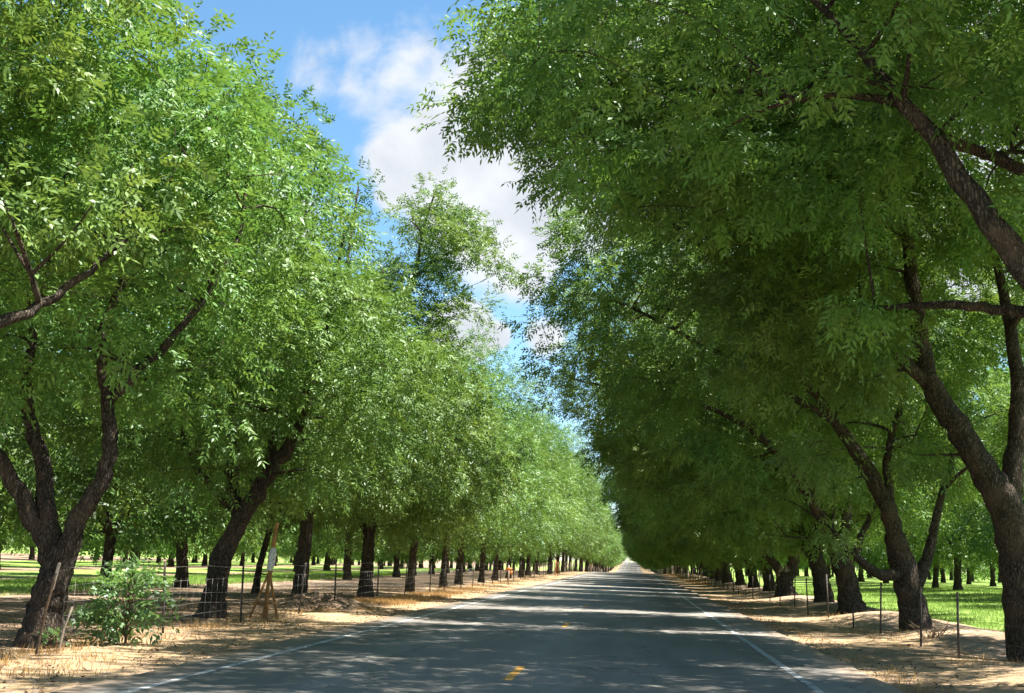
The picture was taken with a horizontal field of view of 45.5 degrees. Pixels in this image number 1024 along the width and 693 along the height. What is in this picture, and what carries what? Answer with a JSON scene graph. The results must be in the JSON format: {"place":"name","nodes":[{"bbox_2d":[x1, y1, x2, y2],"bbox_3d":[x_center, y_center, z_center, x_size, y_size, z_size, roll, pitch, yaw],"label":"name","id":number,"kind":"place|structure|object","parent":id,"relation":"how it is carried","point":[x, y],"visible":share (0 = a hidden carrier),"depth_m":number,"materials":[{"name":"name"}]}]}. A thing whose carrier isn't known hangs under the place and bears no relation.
{"place":"outdoors","nodes":[
{"label":"outdoors","id":0,"kind":"place"},
{"bbox_2d":[49,562,904,692],"bbox_3d":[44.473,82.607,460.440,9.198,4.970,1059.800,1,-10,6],"label":"road","id":1,"kind":"structure","parent":0,"point":[629,627],"depth_m":18.67,"materials":[{"name":"asphalt"}]},
{"bbox_2d":[0,570,1003,630],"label":"grass","id":2,"kind":"structure","parent":0,"point":[200,578],"depth_m":58.97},
{"bbox_2d":[0,542,1023,692],"bbox_3d":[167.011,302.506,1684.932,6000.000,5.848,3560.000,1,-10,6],"label":"ground","id":3,"kind":"structure","parent":0,"point":[13,566],"depth_m":26.76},
{"bbox_2d":[0,413,59,568],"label":"pecan tree","id":4,"kind":"object","parent":3,"relation":"on","point":[14,538],"depth_m":74.77,"materials":[{"name":"green plant"}]},
{"bbox_2d":[28,546,34,559],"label":"pecan tree","id":5,"kind":"object","parent":3,"relation":"on","point":[32,554],"depth_m":118.19,"materials":[{"name":"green plant"}]},
{"bbox_2d":[5,438,59,552],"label":"pecan tree","id":6,"kind":"object","parent":3,"relation":"on","point":[32,545],"depth_m":100.81,"materials":[{"name":"green plant"}]},
{"bbox_2d":[0,139,78,414],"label":"pecan tree","id":7,"kind":"object","parent":3,"relation":"on","point":[11,265],"visible":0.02,"depth_m":27.55,"materials":[{"name":"green plant"}]},
{"bbox_2d":[0,328,80,553],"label":"pecan tree","id":8,"kind":"object","parent":3,"relation":"on","point":[2,536],"visible":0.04,"depth_m":48.74,"materials":[{"name":"green plant"}]},
{"bbox_2d":[37,627,71,647],"bbox_3d":[-6.486,4.146,17.338,0.535,0.425,0.453,5,-10,-16],"label":"weed","id":9,"kind":"object","parent":3,"relation":"on","point":[55,639],"visible":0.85,"depth_m":17.29,"materials":[{"name":"green plant"}]},
{"bbox_2d":[0,331,158,551],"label":"pecan tree","id":10,"kind":"object","parent":3,"relation":"on","point":[64,511],"visible":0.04,"depth_m":57.23,"materials":[{"name":"green plant"}]},
{"bbox_2d":[0,103,203,551],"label":"pecan tree","id":11,"kind":"object","parent":3,"relation":"on","point":[23,453],"visible":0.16,"depth_m":32.23,"materials":[{"name":"green plant"}]},
{"bbox_2d":[0,0,246,342],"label":"pecan tree","id":12,"kind":"object","parent":3,"relation":"on","point":[118,240],"visible":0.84,"depth_m":15.23,"materials":[{"name":"green plant"}]},
{"bbox_2d":[64,544,184,645],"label":"sapling","id":13,"kind":"object","parent":3,"relation":"on","point":[96,611],"visible":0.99,"depth_m":18.10,"materials":[{"name":"green plant"}]},
{"bbox_2d":[4,305,249,590],"bbox_3d":[-13.352,2.862,43.377,9.095,12.027,9.277,6,-11,-19],"label":"pecan tree","id":14,"kind":"object","parent":3,"relation":"on","point":[110,544],"visible":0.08,"depth_m":41.99,"materials":[{"name":"green plant"}]},
{"bbox_2d":[62,342,219,575],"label":"pecan tree","id":15,"kind":"object","parent":3,"relation":"on","point":[98,548],"visible":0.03,"depth_m":66.55,"materials":[{"name":"green plant"}]},
{"bbox_2d":[0,0,367,648],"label":"pecan tree","id":16,"kind":"object","parent":3,"relation":"on","point":[38,516],"visible":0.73,"depth_m":17.77,"materials":[{"name":"green plant"}]},
{"bbox_2d":[147,489,224,566],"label":"pecan tree","id":17,"kind":"object","parent":3,"relation":"on","point":[170,562],"visible":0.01,"depth_m":104.38,"materials":[{"name":"green plant"}]},
{"bbox_2d":[74,305,332,587],"bbox_3d":[-12.668,2.893,51.737,10.957,14.933,11.466,9,-12,-35],"label":"pecan tree","id":18,"kind":"object","parent":3,"relation":"on","point":[181,573],"visible":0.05,"depth_m":50.20,"materials":[{"name":"green plant"}]},
{"bbox_2d":[190,496,256,565],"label":"pecan tree","id":19,"kind":"object","parent":3,"relation":"on","point":[205,559],"depth_m":112.60,"materials":[{"name":"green plant"}]},
{"bbox_2d":[0,51,453,617],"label":"pecan tree","id":20,"kind":"object","parent":3,"relation":"on","point":[272,415],"visible":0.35,"depth_m":26.01,"materials":[{"name":"green plant"}]},
{"bbox_2d":[168,455,295,559],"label":"pecan tree","id":21,"kind":"object","parent":3,"relation":"on","point":[242,546],"visible":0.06,"depth_m":81.15,"materials":[{"name":"green plant"}]},
{"bbox_2d":[226,505,284,565],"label":"pecan tree","id":22,"kind":"object","parent":3,"relation":"on","point":[242,561],"visible":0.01,"depth_m":122.88,"materials":[{"name":"green plant"}]},
{"bbox_2d":[216,442,299,593],"bbox_3d":[-8.655,4.491,44.047,6.097,9.243,6.136,-4,-12,30],"label":"pecan tree","id":23,"kind":"object","parent":3,"relation":"on","point":[260,561],"visible":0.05,"depth_m":43.65,"materials":[{"name":"green plant"}]},
{"bbox_2d":[249,522,278,619],"bbox_3d":[-5.338,4.891,26.525,0.561,2.142,0.430,-3,-11,28],"label":"stake tripod","id":24,"kind":"object","parent":3,"relation":"on","point":[270,566],"visible":0.96,"depth_m":26.44,"materials":[{"name":"wood"}]},
{"bbox_2d":[78,156,499,596],"bbox_3d":[-6.375,0.726,34.441,12.048,13.667,9.859,1,-10,6],"label":"pecan tree","id":25,"kind":"object","parent":3,"relation":"on","point":[378,497],"visible":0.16,"depth_m":33.65,"materials":[{"name":"green plant"}]},
{"bbox_2d":[252,513,344,571],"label":"pecan tree","id":26,"kind":"object","parent":3,"relation":"on","point":[291,545],"visible":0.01,"depth_m":97.65,"materials":[{"name":"green plant"}]},
{"bbox_2d":[261,592,370,609],"bbox_3d":[-5.334,6.981,33.575,3.200,0.472,5.569,1,-10,6],"label":"soil heap","id":27,"kind":"object","parent":3,"relation":"on","point":[343,603],"visible":0.73,"depth_m":32.53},
{"bbox_2d":[290,594,324,609],"bbox_3d":[-5.232,6.503,31.244,1.024,0.480,1.140,1,-10,6],"label":"dead shrub","id":28,"kind":"object","parent":27,"relation":"on","point":[306,605],"visible":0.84,"depth_m":31.17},
{"bbox_2d":[290,548,343,564],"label":"pecan tree","id":29,"kind":"object","parent":3,"relation":"on","point":[313,560],"visible":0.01,"depth_m":149.51,"materials":[{"name":"green plant"}]},
{"bbox_2d":[35,560,601,654],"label":"wire fence","id":30,"kind":"object","parent":3,"relation":"on","point":[70,611],"visible":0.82,"depth_m":28.33,"materials":[{"name":"metal"}]},
{"bbox_2d":[276,529,360,570],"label":"pecan tree","id":31,"kind":"object","parent":3,"relation":"on","point":[326,567],"visible":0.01,"depth_m":107.44,"materials":[{"name":"green plant"}]},
{"bbox_2d":[277,510,418,579],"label":"pecan tree","id":32,"kind":"object","parent":3,"relation":"on","point":[348,556],"visible":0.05,"depth_m":76.25,"materials":[{"name":"green plant"}]},
{"bbox_2d":[312,517,430,577],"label":"pecan tree","id":33,"kind":"object","parent":3,"relation":"on","point":[382,553],"depth_m":84.55,"materials":[{"name":"green plant"}]},
{"bbox_2d":[212,166,535,597],"bbox_3d":[-5.150,1.074,43.034,12.473,15.668,10.361,1,-10,6],"label":"pecan tree","id":34,"kind":"object","parent":3,"relation":"on","point":[411,525],"visible":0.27,"depth_m":42.18,"materials":[{"name":"green plant"}]},
{"bbox_2d":[354,532,443,576],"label":"pecan tree","id":35,"kind":"object","parent":3,"relation":"on","point":[396,567],"visible":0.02,"depth_m":92.30,"materials":[{"name":"green plant"}]},
{"bbox_2d":[374,535,456,575],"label":"pecan tree","id":36,"kind":"object","parent":3,"relation":"on","point":[405,560],"visible":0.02,"depth_m":99.22,"materials":[{"name":"green plant"}]},
{"bbox_2d":[345,318,533,591],"bbox_3d":[-4.355,4.414,50.550,10.798,11.720,9.544,4,-10,-11],"label":"pecan tree","id":37,"kind":"object","parent":3,"relation":"on","point":[412,562],"visible":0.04,"depth_m":50.48,"materials":[{"name":"green plant"}]},
{"bbox_2d":[428,536,479,573],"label":"pecan tree","id":38,"kind":"object","parent":3,"relation":"on","point":[432,559],"depth_m":109.22,"materials":[{"name":"green plant"}]},
{"bbox_2d":[421,538,491,572],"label":"pecan tree","id":39,"kind":"object","parent":3,"relation":"on","point":[476,556],"visible":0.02,"depth_m":118.13,"materials":[{"name":"green plant"}]},
{"bbox_2d":[435,542,494,571],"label":"pecan tree","id":40,"kind":"object","parent":3,"relation":"on","point":[452,560],"visible":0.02,"depth_m":127.07,"materials":[{"name":"green plant"}]},
{"bbox_2d":[404,335,540,588],"bbox_3d":[-3.801,5.398,58.656,11.084,12.663,9.135,4,-10,-10],"label":"pecan tree","id":41,"kind":"object","parent":3,"relation":"on","point":[444,559],"visible":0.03,"depth_m":57.91,"materials":[{"name":"green plant"}]},
{"bbox_2d":[395,319,561,584],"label":"pecan tree","id":42,"kind":"object","parent":3,"relation":"on","point":[526,512],"visible":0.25,"depth_m":66.31,"materials":[{"name":"green plant"}]},
{"bbox_2d":[466,551,493,570],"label":"pecan tree","id":43,"kind":"object","parent":3,"relation":"on","point":[470,568],"visible":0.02,"depth_m":136.47,"materials":[{"name":"green plant"}]},
{"bbox_2d":[468,546,514,570],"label":"pecan tree","id":44,"kind":"object","parent":3,"relation":"on","point":[478,567],"visible":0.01,"depth_m":144.83,"materials":[{"name":"green plant"}]},
{"bbox_2d":[2,538,998,581],"bbox_3d":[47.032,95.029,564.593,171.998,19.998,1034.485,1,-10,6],"label":"orchard foliage","id":45,"kind":"object","parent":3,"relation":"on","point":[341,562],"visible":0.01,"depth_m":229.18,"materials":[{"name":"green plant"}]},
{"bbox_2d":[442,391,560,582],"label":"pecan tree","id":46,"kind":"object","parent":3,"relation":"on","point":[483,556],"visible":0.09,"depth_m":73.72,"materials":[{"name":"green plant"}]},
{"bbox_2d":[488,553,524,569],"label":"pecan tree","id":47,"kind":"object","parent":3,"relation":"on","point":[499,565],"visible":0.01,"depth_m":162.05,"materials":[{"name":"green plant"}]},
{"bbox_2d":[0,592,1021,692],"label":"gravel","id":48,"kind":"structure","parent":3,"relation":"on","point":[427,605],"depth_m":18.17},
{"bbox_2d":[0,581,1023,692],"bbox_3d":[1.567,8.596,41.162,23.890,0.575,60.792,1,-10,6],"label":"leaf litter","id":49,"kind":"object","parent":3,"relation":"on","point":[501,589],"visible":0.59,"depth_m":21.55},
{"bbox_2d":[1,589,1023,686],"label":"fallen twigs","id":50,"kind":"object","parent":3,"relation":"on","point":[734,605],"visible":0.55,"depth_m":29.11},
{"bbox_2d":[465,386,578,579],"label":"pecan tree","id":51,"kind":"object","parent":3,"relation":"on","point":[496,560],"visible":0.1,"depth_m":81.44,"materials":[{"name":"green plant"}]},
{"bbox_2d":[474,413,581,578],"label":"pecan tree","id":52,"kind":"object","parent":3,"relation":"on","point":[561,542],"visible":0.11,"depth_m":90.00,"materials":[{"name":"green plant"}]},
{"bbox_2d":[490,399,590,576],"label":"pecan tree","id":53,"kind":"object","parent":3,"relation":"on","point":[575,523],"visible":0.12,"depth_m":98.24,"materials":[{"name":"green plant"}]},
{"bbox_2d":[531,553,555,570],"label":"pecan tree","id":54,"kind":"object","parent":3,"relation":"on","point":[532,565],"visible":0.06,"depth_m":220.35,"materials":[{"name":"green plant"}]},
{"bbox_2d":[502,420,595,575],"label":"pecan tree","id":55,"kind":"object","parent":3,"relation":"on","point":[527,571],"visible":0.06,"depth_m":105.86,"materials":[{"name":"green plant"}]},
{"bbox_2d":[517,446,593,574],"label":"pecan tree","id":56,"kind":"object","parent":3,"relation":"on","point":[537,563],"visible":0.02,"depth_m":113.45,"materials":[{"name":"green plant"}]},
{"bbox_2d":[534,415,616,573],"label":"pecan tree","id":57,"kind":"object","parent":3,"relation":"on","point":[592,510],"visible":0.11,"depth_m":122.62,"materials":[{"name":"green plant"}]},
{"bbox_2d":[547,451,610,573],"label":"pecan tree","id":58,"kind":"object","parent":3,"relation":"on","point":[588,548],"visible":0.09,"depth_m":130.36,"materials":[{"name":"green plant"}]},
{"bbox_2d":[560,463,605,571],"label":"pecan tree","id":59,"kind":"object","parent":3,"relation":"on","point":[563,563],"depth_m":146.34,"materials":[{"name":"green plant"}]},
{"bbox_2d":[556,447,610,558],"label":"pecan tree","id":60,"kind":"object","parent":3,"relation":"on","point":[607,533],"visible":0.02,"depth_m":138.75,"materials":[{"name":"green plant"}]},
{"bbox_2d":[565,460,607,570],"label":"pecan tree","id":61,"kind":"object","parent":3,"relation":"on","point":[566,559],"visible":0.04,"depth_m":154.28,"materials":[{"name":"green plant"}]},
{"bbox_2d":[560,462,619,561],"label":"pecan tree","id":62,"kind":"object","parent":3,"relation":"on","point":[605,530],"visible":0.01,"depth_m":180.80,"materials":[{"name":"green plant"}]},
{"bbox_2d":[561,478,619,571],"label":"pecan tree","id":63,"kind":"object","parent":3,"relation":"on","point":[575,559],"visible":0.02,"depth_m":171.76,"materials":[{"name":"green plant"}]},
{"bbox_2d":[569,465,617,570],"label":"pecan tree","id":64,"kind":"object","parent":3,"relation":"on","point":[599,549],"visible":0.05,"depth_m":162.96,"materials":[{"name":"green plant"}]},
{"bbox_2d":[565,481,621,571],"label":"pecan tree","id":65,"kind":"object","parent":3,"relation":"on","point":[585,559],"visible":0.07,"depth_m":212.97,"materials":[{"name":"green plant"}]},
{"bbox_2d":[574,490,616,569],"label":"pecan tree","id":66,"kind":"object","parent":3,"relation":"on","point":[597,553],"visible":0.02,"depth_m":196.76,"materials":[{"name":"green plant"}]},
{"bbox_2d":[578,495,614,571],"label":"pecan tree","id":67,"kind":"object","parent":3,"relation":"on","point":[594,557],"visible":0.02,"depth_m":188.31,"materials":[{"name":"green plant"}]},
{"bbox_2d":[583,505,621,571],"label":"pecan tree","id":68,"kind":"object","parent":3,"relation":"on","point":[604,551],"visible":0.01,"depth_m":221.07,"materials":[{"name":"green plant"}]},
{"bbox_2d":[592,543,623,568],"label":"pecan tree","id":69,"kind":"object","parent":3,"relation":"on","point":[615,559],"visible":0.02,"depth_m":311.94,"materials":[{"name":"green plant"}]},
{"bbox_2d":[595,512,624,571],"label":"pecan tree","id":70,"kind":"object","parent":3,"relation":"on","point":[609,556],"visible":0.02,"depth_m":262.39,"materials":[{"name":"green plant"}]},
{"bbox_2d":[620,535,670,573],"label":"pecan tree","id":71,"kind":"object","parent":3,"relation":"on","point":[627,550],"visible":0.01,"depth_m":235.84,"materials":[{"name":"green plant"}]},
{"bbox_2d":[622,534,677,573],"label":"pecan tree","id":72,"kind":"object","parent":3,"relation":"on","point":[646,554],"visible":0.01,"depth_m":199.31,"materials":[{"name":"green plant"}]},
{"bbox_2d":[622,530,679,573],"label":"pecan tree","id":73,"kind":"object","parent":3,"relation":"on","point":[649,555],"depth_m":191.49,"materials":[{"name":"green plant"}]},
{"bbox_2d":[624,533,680,565],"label":"pecan tree","id":74,"kind":"object","parent":3,"relation":"on","point":[634,548],"depth_m":181.98,"materials":[{"name":"green plant"}]},
{"bbox_2d":[625,533,684,572],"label":"pecan tree","id":75,"kind":"object","parent":3,"relation":"on","point":[641,549],"depth_m":174.75,"materials":[{"name":"green plant"}]},
{"bbox_2d":[639,555,672,572],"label":"pecan tree","id":76,"kind":"object","parent":3,"relation":"on","point":[656,565],"depth_m":225.23,"materials":[{"name":"green plant"}]},
{"bbox_2d":[612,500,700,574],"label":"pecan tree","id":77,"kind":"object","parent":3,"relation":"on","point":[670,558],"visible":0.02,"depth_m":138.07,"materials":[{"name":"green plant"}]},
{"bbox_2d":[629,534,689,572],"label":"pecan tree","id":78,"kind":"object","parent":3,"relation":"on","point":[657,555],"visible":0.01,"depth_m":164.37,"materials":[{"name":"green plant"}]},
{"bbox_2d":[627,530,695,574],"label":"pecan tree","id":79,"kind":"object","parent":3,"relation":"on","point":[694,567],"visible":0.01,"depth_m":147.89,"materials":[{"name":"green plant"}]},
{"bbox_2d":[606,473,721,580],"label":"pecan tree","id":80,"kind":"object","parent":3,"relation":"on","point":[718,573],"visible":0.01,"depth_m":102.97,"materials":[{"name":"green plant"}]},
{"bbox_2d":[630,527,706,575],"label":"pecan tree","id":81,"kind":"object","parent":3,"relation":"on","point":[702,567],"visible":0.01,"depth_m":129.58,"materials":[{"name":"green plant"}]},
{"bbox_2d":[631,526,714,578],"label":"pecan tree","id":82,"kind":"object","parent":3,"relation":"on","point":[639,542],"visible":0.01,"depth_m":114.76,"materials":[{"name":"green plant"}]},
{"bbox_2d":[637,531,730,577],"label":"pecan tree","id":83,"kind":"object","parent":3,"relation":"on","point":[650,542],"depth_m":124.29,"materials":[{"name":"green plant"}]},
{"bbox_2d":[595,470,774,582],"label":"pecan tree","id":84,"kind":"object","parent":3,"relation":"on","point":[724,568],"visible":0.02,"depth_m":94.51,"materials":[{"name":"green plant"}]},
{"bbox_2d":[608,468,780,585],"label":"pecan tree","id":85,"kind":"object","parent":3,"relation":"on","point":[741,578],"depth_m":86.58,"materials":[{"name":"green plant"}]},
{"bbox_2d":[405,0,1023,366],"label":"pecan tree","id":86,"kind":"object","parent":3,"relation":"on","point":[721,180],"visible":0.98,"depth_m":17.53,"materials":[{"name":"green plant"}]},
{"bbox_2d":[621,495,825,587],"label":"pecan tree","id":87,"kind":"object","parent":3,"relation":"on","point":[755,580],"visible":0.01,"depth_m":76.69,"materials":[{"name":"green plant"}]},
{"bbox_2d":[619,380,873,591],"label":"pecan tree","id":88,"kind":"object","parent":3,"relation":"on","point":[765,568],"visible":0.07,"depth_m":66.86,"materials":[{"name":"green plant"}]},
{"bbox_2d":[494,0,1023,662],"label":"pecan tree","id":89,"kind":"object","parent":3,"relation":"on","point":[794,334],"visible":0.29,"depth_m":22.65,"materials":[{"name":"green plant"}]},
{"bbox_2d":[497,49,1023,630],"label":"pecan tree","id":90,"kind":"object","parent":3,"relation":"on","point":[907,571],"visible":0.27,"depth_m":31.37,"materials":[{"name":"green plant"}]},
{"bbox_2d":[589,316,932,597],"bbox_3d":[12.162,4.920,60.263,17.197,15.159,9.566,1,-10,6],"label":"pecan tree","id":91,"kind":"object","parent":3,"relation":"on","point":[788,571],"visible":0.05,"depth_m":59.00,"materials":[{"name":"green plant"}]},
{"bbox_2d":[525,220,1022,614],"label":"pecan tree","id":92,"kind":"object","parent":3,"relation":"on","point":[750,524],"visible":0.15,"depth_m":41.42,"materials":[{"name":"green plant"}]},
{"bbox_2d":[583,239,1023,602],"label":"pecan tree","id":93,"kind":"object","parent":3,"relation":"on","point":[819,570],"visible":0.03,"depth_m":48.54,"materials":[{"name":"green plant"}]},
{"bbox_2d":[800,555,855,578],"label":"pecan tree","id":94,"kind":"object","parent":3,"relation":"on","point":[829,568],"visible":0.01,"depth_m":130.93,"materials":[{"name":"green plant"}]},
{"bbox_2d":[655,565,1023,658],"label":"wire fence","id":95,"kind":"object","parent":3,"relation":"on","point":[660,571],"visible":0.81,"depth_m":35.41,"materials":[{"name":"metal"}]},
{"bbox_2d":[825,508,878,581],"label":"pecan tree","id":96,"kind":"object","parent":3,"relation":"on","point":[861,576],"depth_m":112.35,"materials":[{"name":"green plant"}]},
{"bbox_2d":[850,507,947,573],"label":"pecan tree","id":97,"kind":"object","parent":3,"relation":"on","point":[876,561],"visible":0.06,"depth_m":95.55,"materials":[{"name":"green plant"}]},
{"bbox_2d":[866,483,996,587],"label":"pecan tree","id":98,"kind":"object","parent":3,"relation":"on","point":[935,582],"visible":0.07,"depth_m":84.83,"materials":[{"name":"green plant"}]},
{"bbox_2d":[908,619,954,638],"bbox_3d":[8.710,5.838,25.327,0.945,0.434,1.095,1,-10,6],"label":"dead shrub","id":99,"kind":"object","parent":3,"relation":"on","point":[934,633],"visible":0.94,"depth_m":25.24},
{"bbox_2d":[879,399,996,590],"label":"pecan tree","id":100,"kind":"object","parent":3,"relation":"on","point":[957,583],"visible":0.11,"depth_m":77.80,"materials":[{"name":"green plant"}]},
{"bbox_2d":[932,560,985,582],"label":"pecan tree","id":101,"kind":"object","parent":3,"relation":"on","point":[943,577],"visible":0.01,"depth_m":123.00,"materials":[{"name":"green plant"}]},
{"bbox_2d":[939,529,998,584],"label":"pecan tree","id":102,"kind":"object","parent":3,"relation":"on","point":[982,572],"visible":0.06,"depth_m":113.73,"materials":[{"name":"green plant"}]},
{"bbox_2d":[946,495,996,585],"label":"pecan tree","id":103,"kind":"object","parent":3,"relation":"on","point":[992,579],"visible":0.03,"depth_m":105.47,"materials":[{"name":"green plant"}]},
{"bbox_2d":[934,353,1023,572],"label":"pecan tree","id":104,"kind":"object","parent":3,"relation":"on","point":[972,545],"visible":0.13,"depth_m":67.55,"materials":[{"name":"green plant"}]},
{"bbox_2d":[966,362,1023,554],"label":"pecan tree","id":105,"kind":"object","parent":3,"relation":"on","point":[990,536],"visible":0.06,"depth_m":60.80,"materials":[{"name":"green plant"}]},
{"bbox_2d":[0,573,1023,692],"bbox_3d":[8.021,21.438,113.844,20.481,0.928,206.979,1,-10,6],"label":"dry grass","id":106,"kind":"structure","parent":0,"point":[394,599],"depth_m":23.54,"materials":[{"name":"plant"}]},
{"bbox_2d":[2,0,1023,572],"label":"sky","id":107,"kind":"structure","parent":0,"point":[367,60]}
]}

